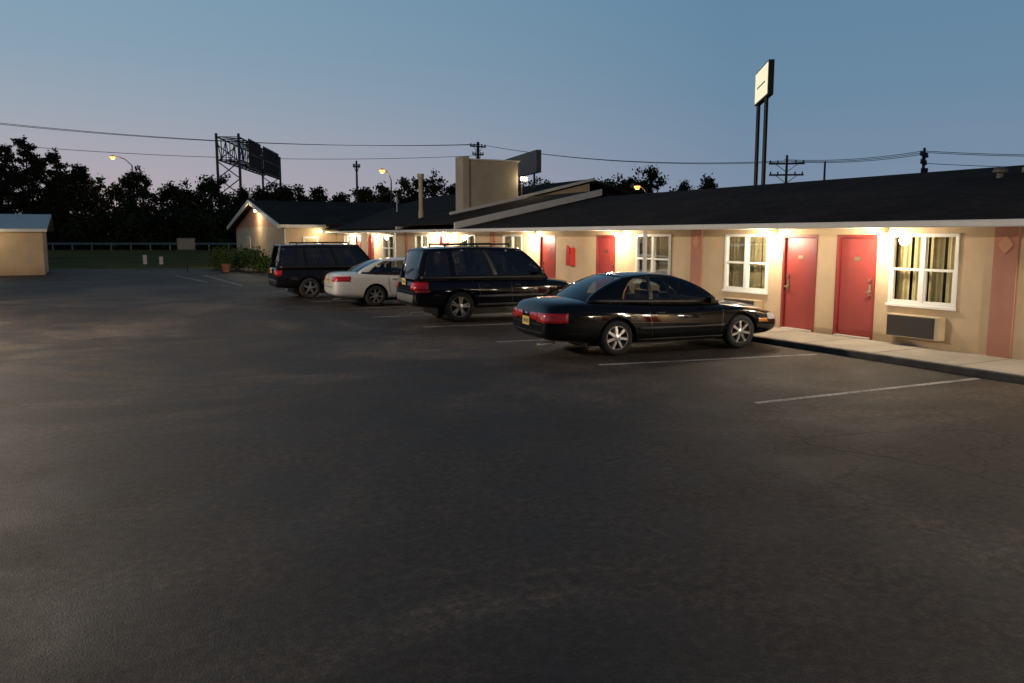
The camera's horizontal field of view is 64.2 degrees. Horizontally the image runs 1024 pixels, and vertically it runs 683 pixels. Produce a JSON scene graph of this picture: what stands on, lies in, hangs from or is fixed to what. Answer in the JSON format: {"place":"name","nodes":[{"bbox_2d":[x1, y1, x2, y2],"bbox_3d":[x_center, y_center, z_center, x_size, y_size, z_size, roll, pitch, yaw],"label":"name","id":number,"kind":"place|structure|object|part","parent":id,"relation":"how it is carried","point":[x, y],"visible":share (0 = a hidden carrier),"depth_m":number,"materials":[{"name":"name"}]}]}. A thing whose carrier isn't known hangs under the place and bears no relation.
{"place":"outdoors","nodes":[
{"label":"outdoors","id":0,"kind":"place"},
{"bbox_2d":[47,249,231,249],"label":"highway road","id":1,"kind":"structure","parent":0,"point":[127,249],"depth_m":86.53,"materials":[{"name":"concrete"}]},
{"bbox_2d":[48,245,247,269],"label":"grass bank","id":2,"kind":"structure","parent":0,"point":[95,259],"depth_m":66.30,"materials":[{"name":"green plant"}]},
{"bbox_2d":[0,143,35,213],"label":"pine tree","id":3,"kind":"object","parent":2,"relation":"on","point":[4,161],"visible":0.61,"depth_m":89.96,"materials":[{"name":"green plant"}]},
{"bbox_2d":[1,135,58,214],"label":"pine tree","id":4,"kind":"object","parent":2,"relation":"on","point":[33,170],"visible":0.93,"depth_m":87.93,"materials":[{"name":"green plant"}]},
{"bbox_2d":[35,147,92,248],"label":"pine tree","id":5,"kind":"object","parent":2,"relation":"on","point":[58,185],"visible":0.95,"depth_m":89.01,"materials":[{"name":"green plant"}]},
{"bbox_2d":[110,155,133,205],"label":"street lamp","id":6,"kind":"object","parent":2,"relation":"on","point":[112,157],"visible":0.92,"depth_m":93.07,"materials":[{"name":"metal"}]},
{"bbox_2d":[47,243,236,249],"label":"guard rail","id":7,"kind":"object","parent":2,"relation":"on","point":[131,244],"visible":0.19,"depth_m":83.38,"materials":[{"name":"metal"}]},
{"bbox_2d":[142,255,146,263],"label":"utility pedestal","id":8,"kind":"object","parent":2,"relation":"on","point":[144,259],"visible":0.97,"depth_m":60.60,"materials":[{"name":"white plastic"}]},
{"bbox_2d":[159,256,162,263],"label":"utility pedestal","id":9,"kind":"object","parent":2,"relation":"on","point":[160,259],"visible":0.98,"depth_m":60.61,"materials":[{"name":"white plastic"}]},
{"bbox_2d":[200,242,270,272],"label":"shrub bed","id":10,"kind":"object","parent":2,"relation":"on","point":[242,259],"visible":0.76,"depth_m":49.92,"materials":[{"name":"green plant"}]},
{"bbox_2d":[353,161,359,230],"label":"utility pole","id":11,"kind":"object","parent":2,"relation":"on","point":[356,167],"visible":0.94,"depth_m":68.74,"materials":[{"name":"brown wood"}]},
{"bbox_2d":[0,151,717,248],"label":"tree line","id":12,"kind":"object","parent":2,"relation":"on","point":[198,216],"visible":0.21,"depth_m":91.38,"materials":[{"name":"green plant"}]},
{"bbox_2d":[379,169,392,229],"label":"street lamp","id":13,"kind":"object","parent":2,"relation":"on","point":[382,170],"visible":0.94,"depth_m":83.35,"materials":[{"name":"metal"}]},
{"bbox_2d":[470,142,485,158],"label":"utility pole","id":14,"kind":"object","parent":2,"relation":"on","point":[478,154],"visible":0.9,"depth_m":73.31,"materials":[{"name":"brown wood"}]},
{"bbox_2d":[0,123,480,158],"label":"power lines","id":15,"kind":"object","parent":14,"relation":"attached to","point":[221,141],"visible":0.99,"depth_m":66.57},
{"bbox_2d":[634,185,645,192],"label":"street lamp","id":16,"kind":"object","parent":2,"relation":"on","point":[636,187],"visible":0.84,"depth_m":78.53,"materials":[{"name":"metal"}]},
{"bbox_2d":[769,155,804,182],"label":"utility pole","id":17,"kind":"object","parent":2,"relation":"on","point":[786,170],"visible":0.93,"depth_m":58.84,"materials":[{"name":"brown wood"}]},
{"bbox_2d":[484,145,779,163],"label":"power lines","id":18,"kind":"object","parent":17,"relation":"attached to","point":[658,162],"visible":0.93,"depth_m":64.02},
{"bbox_2d":[784,151,919,162],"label":"power lines","id":19,"kind":"object","parent":17,"relation":"attached to","point":[814,161],"visible":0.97,"depth_m":56.46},
{"bbox_2d":[823,162,825,179],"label":"utility pole","id":20,"kind":"object","parent":2,"relation":"on","point":[824,174],"visible":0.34,"depth_m":53.97,"materials":[{"name":"brown wood"}]},
{"bbox_2d":[920,148,928,172],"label":"utility pole","id":21,"kind":"object","parent":2,"relation":"on","point":[924,154],"visible":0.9,"depth_m":53.87,"materials":[{"name":"brown wood"}]},
{"bbox_2d":[925,151,1023,166],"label":"power lines","id":22,"kind":"object","parent":21,"relation":"attached to","point":[970,154],"visible":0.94,"depth_m":53.56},
{"bbox_2d":[236,226,338,264],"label":"wing wall","id":23,"kind":"structure","parent":0,"point":[267,239],"depth_m":50.97,"materials":[{"name":"beige paint"}]},
{"bbox_2d":[237,208,273,227],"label":"wing gable","id":24,"kind":"structure","parent":23,"relation":"on","point":[252,218],"depth_m":56.44,"materials":[{"name":"beige paint"}]},
{"bbox_2d":[247,236,318,248],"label":"wing window frames","id":25,"kind":"structure","parent":23,"relation":"in","point":[303,239],"depth_m":48.75,"materials":[{"name":"white wood"}]},
{"bbox_2d":[247,238,316,249],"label":"wing window panes","id":26,"kind":"object","parent":25,"relation":"in","point":[306,240],"visible":0.5,"depth_m":48.66,"materials":[{"name":"glass"}]},
{"bbox_2d":[450,195,526,214],"bbox_3d":[-1.062,-6.391,38.266,4.000,1.040,0.120,-4,8,-27],"label":"chimney flashing","id":27,"kind":"object","parent":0,"point":[489,204],"visible":0.71,"depth_m":38.20,"materials":[{"name":"grey metal"}]},
{"bbox_2d":[0,268,1023,682],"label":"asphalt parking lot","id":28,"kind":"structure","parent":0,"point":[252,478],"depth_m":6.66,"materials":[{"name":"grey asphalt"}]},
{"bbox_2d":[0,214,53,275],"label":"storage shed","id":29,"kind":"structure","parent":28,"relation":"on","point":[23,245],"depth_m":44.70,"materials":[{"name":"beige paint"}]},
{"bbox_2d":[176,238,195,271],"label":"notice sign","id":30,"kind":"object","parent":28,"relation":"on","point":[186,244],"visible":1,"depth_m":48.14,"materials":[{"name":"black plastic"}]},
{"bbox_2d":[215,250,233,271],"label":"flower pot","id":31,"kind":"object","parent":28,"relation":"on","point":[226,266],"visible":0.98,"depth_m":48.57,"materials":[{"name":"ceramic"}]},
{"bbox_2d":[268,242,400,297],"bbox_3d":[-6.251,-2.605,29.289,4.686,1.930,2.200,-4,8,-25],"label":"boxy suv","id":32,"kind":"object","parent":28,"relation":"on","point":[297,268],"visible":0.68,"depth_m":28.14,"materials":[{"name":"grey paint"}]},
{"bbox_3d":[-8.216,-2.958,28.295,0.191,0.786,1.620,-4,8,-25],"label":"window glass","id":33,"kind":"part","parent":32,"relation":"part of","materials":[{"name":"black glass"}]},
{"bbox_3d":[-6.388,-2.942,28.310,3.440,0.790,0.124,-4,8,-25],"label":"window glass","id":34,"kind":"part","parent":32,"relation":"part of","materials":[{"name":"black glass"}]},
{"bbox_2d":[229,200,479,228],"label":"wing roof","id":35,"kind":"structure","parent":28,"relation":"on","point":[331,214],"depth_m":53.21,"materials":[{"name":"black"}]},
{"bbox_2d":[227,200,325,243],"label":"wing trim","id":36,"kind":"structure","parent":35,"relation":"attached to","point":[262,213],"depth_m":48.92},
{"bbox_2d":[323,179,633,229],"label":"roof west section","id":37,"kind":"object","parent":35,"relation":"on","point":[392,218],"visible":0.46,"depth_m":44.95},
{"bbox_2d":[396,196,397,211],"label":"vent pipe","id":38,"kind":"object","parent":37,"relation":"on","point":[396,203],"visible":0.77,"depth_m":50.82,"materials":[{"name":"metal"}]},
{"bbox_2d":[417,174,423,217],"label":"vent pipe","id":39,"kind":"object","parent":37,"relation":"on","point":[420,177],"visible":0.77,"depth_m":40.39,"materials":[{"name":"beige metal"}]},
{"bbox_2d":[395,178,594,229],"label":"rake board","id":40,"kind":"object","parent":37,"relation":"attached to","point":[544,191],"visible":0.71,"depth_m":41.20,"materials":[{"name":"grey wood"}]},
{"bbox_2d":[519,183,589,214],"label":"clerestory wall","id":41,"kind":"structure","parent":37,"relation":"attached to","point":[583,188],"depth_m":41.92,"materials":[{"name":"beige paint"}]},
{"bbox_2d":[324,257,404,305],"bbox_3d":[-3.438,-1.963,26.154,4.920,1.464,2.100,-3,8,-24],"label":"white sedan","id":42,"kind":"object","parent":28,"relation":"on","point":[369,285],"visible":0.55,"depth_m":24.94,"materials":[{"name":"paint"}]},
{"bbox_3d":[-4.621,-2.372,25.555,0.985,0.428,1.460,-3,8,-24],"label":"window glass","id":43,"kind":"part","parent":42,"relation":"part of","materials":[{"name":"black glass"}]},
{"bbox_2d":[396,243,570,321],"bbox_3d":[-0.613,-1.616,21.563,4.644,1.955,2.240,-3,8,-23],"label":"dark suv","id":44,"kind":"object","parent":28,"relation":"on","point":[460,283],"visible":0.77,"depth_m":20.55,"materials":[{"name":"black paint"}]},
{"bbox_3d":[-2.558,-1.980,20.660,0.335,0.748,1.600,-3,8,-23],"label":"window glass","id":45,"kind":"part","parent":44,"relation":"part of","materials":[{"name":"black glass"}]},
{"bbox_3d":[-0.701,-1.973,20.641,3.544,0.780,0.198,-3,8,-23],"label":"window glass","id":46,"kind":"part","parent":44,"relation":"part of","materials":[{"name":"black glass"}]},
{"bbox_2d":[396,191,614,225],"bbox_3d":[2.270,-5.906,37.682,13.675,1.768,6.700,-4,8,-27],"label":"roof","id":47,"kind":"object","parent":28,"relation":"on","point":[446,219],"visible":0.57,"depth_m":35.57,"materials":[{"name":"black"}]},
{"bbox_2d":[455,156,517,217],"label":"chimney block","id":48,"kind":"structure","parent":47,"relation":"on","point":[479,182],"depth_m":38.18,"materials":[{"name":"beige paint"}]},
{"bbox_2d":[469,158,519,161],"bbox_3d":[-0.974,-8.538,38.591,2.650,0.065,0.820,-4,8,-27],"label":"chimney cap","id":49,"kind":"object","parent":48,"relation":"on","point":[494,160],"visible":0.57,"depth_m":38.19,"materials":[{"name":"grey metal"}]},
{"bbox_2d":[454,189,601,228],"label":"fascia board","id":50,"kind":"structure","parent":47,"relation":"attached to","point":[518,211],"depth_m":32.96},
{"bbox_2d":[179,275,977,403],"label":"parking stripes","id":51,"kind":"object","parent":28,"relation":"on","point":[716,359],"visible":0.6,"depth_m":12.29,"materials":[{"name":"white paint"}]},
{"bbox_2d":[513,271,775,354],"bbox_3d":[2.624,-0.628,15.829,5.107,1.469,2.120,-3,8,-21],"label":"sedan","id":52,"kind":"object","parent":28,"relation":"on","point":[614,317],"visible":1,"depth_m":14.96,"materials":[{"name":"paint"}]},
{"bbox_3d":[1.442,-1.031,15.305,1.000,0.463,1.480,-3,8,-21],"label":"window glass","id":53,"kind":"part","parent":52,"relation":"part of","materials":[{"name":"black glass"}]},
{"bbox_3d":[2.133,-1.111,16.303,2.780,0.545,0.248,-3,8,-21],"label":"window glass","id":54,"kind":"part","parent":52,"relation":"part of","materials":[{"name":"black glass"}]},
{"bbox_3d":[3.279,-1.080,16.031,1.190,0.553,1.480,-3,8,-21],"label":"window glass","id":55,"kind":"part","parent":52,"relation":"part of","materials":[{"name":"black glass"}]},
{"bbox_2d":[754,59,774,184],"bbox_3d":[11.967,-8.008,39.303,0.286,10.080,3.453,1,7,7],"label":"pylon sign","id":56,"kind":"object","parent":28,"relation":"on","point":[764,84],"visible":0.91,"depth_m":38.41,"materials":[{"name":"white plastic"}]},
{"bbox_2d":[751,336,1023,383],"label":"kerb","id":57,"kind":"structure","parent":28,"relation":"on","point":[994,375],"depth_m":13.71,"materials":[{"name":"grey concrete"}]},
{"bbox_2d":[753,327,1023,375],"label":"concrete walkway","id":58,"kind":"structure","parent":28,"relation":"on","point":[1000,364],"depth_m":14.43,"materials":[{"name":"beige concrete"}]},
{"bbox_2d":[394,230,646,289],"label":"posts","id":59,"kind":"object","parent":58,"relation":"on","point":[644,265],"visible":0.52,"depth_m":21.12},
{"bbox_2d":[359,236,948,302],"bbox_3d":[8.418,-2.452,26.238,10.900,2.180,58.900,-4,8,-27],"label":"interior backing","id":60,"kind":"object","parent":58,"relation":"on","point":[928,267],"depth_m":15.53,"materials":[{"name":"beige fabric"}]},
{"bbox_2d":[337,227,1023,359],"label":"facade wall","id":61,"kind":"structure","parent":58,"relation":"on","point":[966,328],"depth_m":17.00,"materials":[{"name":"beige paint"}]},
{"bbox_2d":[566,245,574,265],"bbox_3d":[1.792,-2.696,25.550,0.245,0.640,0.320,-4,8,-27],"label":"fire extinguisher box","id":62,"kind":"object","parent":61,"relation":"attached to","point":[570,256],"visible":1,"depth_m":25.45,"materials":[{"name":"red metal"}]},
{"bbox_2d":[356,235,877,339],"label":"door frames","id":63,"kind":"structure","parent":61,"relation":"attached to","point":[837,279],"depth_m":17.18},
{"bbox_2d":[357,237,874,337],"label":"door panels","id":64,"kind":"object","parent":63,"relation":"in","point":[854,309],"visible":0.66,"depth_m":17.33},
{"bbox_2d":[359,243,860,260],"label":"door number plates","id":65,"kind":"object","parent":64,"relation":"attached to","point":[802,257],"depth_m":17.48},
{"bbox_2d":[372,256,871,295],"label":"door handles","id":66,"kind":"object","parent":64,"relation":"attached to","point":[868,291],"depth_m":17.83,"materials":[{"name":"metal"}]},
{"bbox_2d":[350,229,888,233],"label":"lamp brackets","id":67,"kind":"object","parent":61,"relation":"attached to","point":[771,230],"visible":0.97,"depth_m":23.10,"materials":[{"name":"white metal"}]},
{"bbox_2d":[350,231,882,236],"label":"lamp globes","id":68,"kind":"object","parent":67,"relation":"hanging from","point":[880,233],"visible":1,"depth_m":17.93,"materials":[{"name":"white glass"}]},
{"bbox_2d":[344,233,960,310],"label":"window frames","id":69,"kind":"structure","parent":61,"relation":"attached to","point":[921,301],"depth_m":15.52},
{"bbox_2d":[345,236,766,288],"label":"window glass panes","id":70,"kind":"object","parent":69,"relation":"in","point":[757,252],"visible":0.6,"depth_m":19.38,"materials":[{"name":"clear glass"}]},
{"bbox_2d":[405,227,1020,358],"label":"pilasters","id":71,"kind":"object","parent":61,"relation":"attached to","point":[1002,302],"visible":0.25,"depth_m":13.67,"materials":[{"name":"paint"}]},
{"bbox_2d":[405,235,1013,253],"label":"pilaster diamonds","id":72,"kind":"object","parent":71,"relation":"attached to","point":[1005,244],"visible":0.96,"depth_m":13.55,"materials":[{"name":"paint"}]},
{"bbox_2d":[457,165,1023,228],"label":"roof east section","id":73,"kind":"object","parent":61,"relation":"on","point":[974,194],"visible":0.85,"depth_m":19.79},
{"bbox_2d":[326,219,1023,232],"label":"gutter","id":74,"kind":"object","parent":73,"relation":"attached to","point":[945,223],"visible":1,"depth_m":17.09,"materials":[{"name":"metal"}]},
{"bbox_2d":[992,166,1023,177],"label":"roof vents","id":75,"kind":"object","parent":73,"relation":"on","point":[999,171],"visible":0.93,"depth_m":17.51,"materials":[{"name":"grey metal"}]},
{"bbox_2d":[634,289,945,340],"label":"ac cabinets","id":76,"kind":"object","parent":61,"relation":"attached to","point":[939,328],"visible":0.24,"depth_m":14.66,"materials":[{"name":"beige metal"}]},
{"bbox_2d":[634,290,934,339],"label":"ac grilles","id":77,"kind":"object","parent":76,"relation":"attached to","point":[911,326],"visible":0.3,"depth_m":15.04,"materials":[{"name":"black metal"}]},
{"bbox_2d":[896,237,955,302],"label":"curtains","id":78,"kind":"object","parent":61,"relation":"attached to","point":[937,257],"visible":0.1,"depth_m":14.98,"materials":[{"name":"fabric"}]},
{"bbox_2d":[780,327,868,339],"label":"door thresholds","id":79,"kind":"object","parent":58,"relation":"on","point":[842,335],"depth_m":16.66,"materials":[{"name":"beige concrete"}]},
{"bbox_2d":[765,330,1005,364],"bbox_3d":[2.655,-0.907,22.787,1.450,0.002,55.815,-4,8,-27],"label":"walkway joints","id":80,"kind":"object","parent":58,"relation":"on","point":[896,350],"visible":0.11,"depth_m":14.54,"materials":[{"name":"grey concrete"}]},
{"bbox_2d":[0,0,1023,212],"label":"sky","id":81,"kind":"structure","parent":0,"point":[654,81],"materials":[{"name":"blue"}]},
{"bbox_2d":[505,150,540,195],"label":"roof billboard","id":82,"kind":"object","parent":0,"point":[529,163],"visible":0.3,"depth_m":45.20},
{"label":"ground","id":83,"kind":"structure","parent":0,"visible":0},
{"bbox_2d":[215,133,281,247],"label":"highway sign gantry","id":84,"kind":"object","parent":83,"relation":"on","point":[272,168],"visible":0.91,"depth_m":104.54,"materials":[{"name":"metal"}]}
]}

